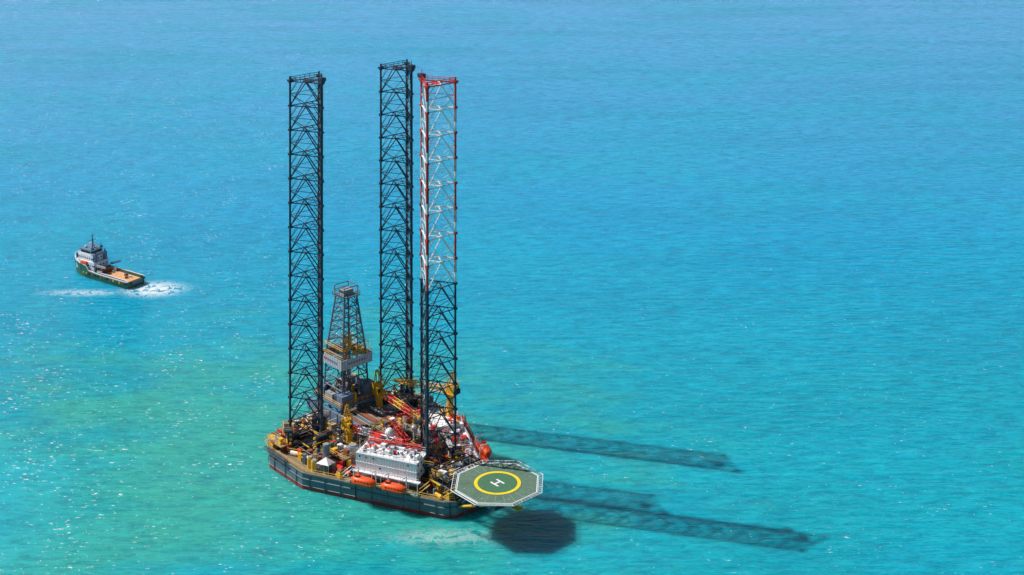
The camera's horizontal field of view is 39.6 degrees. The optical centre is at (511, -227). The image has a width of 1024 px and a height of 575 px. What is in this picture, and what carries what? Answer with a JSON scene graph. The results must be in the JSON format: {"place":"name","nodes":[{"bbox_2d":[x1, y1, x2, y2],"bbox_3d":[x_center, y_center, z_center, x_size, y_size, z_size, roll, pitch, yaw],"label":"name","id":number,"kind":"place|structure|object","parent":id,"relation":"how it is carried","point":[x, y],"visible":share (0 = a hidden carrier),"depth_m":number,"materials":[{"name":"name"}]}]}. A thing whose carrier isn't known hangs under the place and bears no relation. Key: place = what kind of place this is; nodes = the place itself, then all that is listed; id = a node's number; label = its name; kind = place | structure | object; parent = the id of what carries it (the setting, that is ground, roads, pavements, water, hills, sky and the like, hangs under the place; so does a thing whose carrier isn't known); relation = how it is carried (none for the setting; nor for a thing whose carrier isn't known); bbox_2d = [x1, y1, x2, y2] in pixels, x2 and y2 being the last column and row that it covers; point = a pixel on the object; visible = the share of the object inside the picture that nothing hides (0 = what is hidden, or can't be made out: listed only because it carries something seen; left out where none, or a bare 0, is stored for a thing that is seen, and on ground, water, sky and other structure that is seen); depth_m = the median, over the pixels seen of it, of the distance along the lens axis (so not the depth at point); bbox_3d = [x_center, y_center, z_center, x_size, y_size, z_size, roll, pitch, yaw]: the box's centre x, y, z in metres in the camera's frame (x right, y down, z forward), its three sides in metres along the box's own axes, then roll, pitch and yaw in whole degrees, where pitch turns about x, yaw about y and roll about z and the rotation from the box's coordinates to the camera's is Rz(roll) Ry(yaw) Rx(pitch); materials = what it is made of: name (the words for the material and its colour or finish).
{"place":"outdoors","nodes":[
{"label":"outdoors","id":0,"kind":"place"},
{"bbox_2d":[0,0,1023,574],"bbox_3d":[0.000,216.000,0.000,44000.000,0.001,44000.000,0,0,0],"label":"sea","id":1,"kind":"structure","parent":0,"point":[740,288],"depth_m":610.00,"materials":[{"name":"liquid"}]},
{"bbox_2d":[75,233,144,288],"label":"offshore supply vessel","id":2,"kind":"object","parent":1,"relation":"on","point":[91,260],"visible":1,"depth_m":608.71,"materials":[{"name":"green metal"}]},
{"bbox_2d":[264,59,489,518],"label":"jack up oil rig","id":3,"kind":"object","parent":1,"relation":"in","point":[315,451],"visible":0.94,"depth_m":441.54,"materials":[{"name":"metal"}]},
{"bbox_2d":[350,466,376,486],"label":"lifeboat","id":4,"kind":"object","parent":3,"relation":"on","point":[359,480],"visible":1,"depth_m":418.66,"materials":[{"name":"orange plastic"}]},
{"bbox_2d":[340,404,403,442],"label":"pedestal crane","id":5,"kind":"object","parent":3,"relation":"on","point":[348,426],"visible":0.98,"depth_m":443.02,"materials":[{"name":"yellow metal"}]},
{"bbox_2d":[380,472,406,493],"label":"lifeboat","id":6,"kind":"object","parent":3,"relation":"on","point":[388,485],"visible":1,"depth_m":414.81,"materials":[{"name":"orange plastic"}]},
{"bbox_2d":[371,369,419,427],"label":"pedestal crane","id":7,"kind":"object","parent":3,"relation":"on","point":[378,391],"visible":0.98,"depth_m":460.17,"materials":[{"name":"yellow metal"}]},
{"bbox_2d":[393,371,459,416],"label":"pedestal crane","id":8,"kind":"object","parent":3,"relation":"on","point":[448,391],"visible":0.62,"depth_m":452.81,"materials":[{"name":"yellow metal"}]},
{"bbox_2d":[474,435,492,458],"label":"lifeboat","id":9,"kind":"object","parent":3,"relation":"on","point":[485,449],"visible":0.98,"depth_m":434.50,"materials":[{"name":"orange plastic"}]},
{"bbox_2d":[443,460,542,510],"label":"helideck","id":10,"kind":"object","parent":3,"relation":"attached to","point":[513,485],"visible":1,"depth_m":406.87,"materials":[{"name":"green metal"}]}
]}

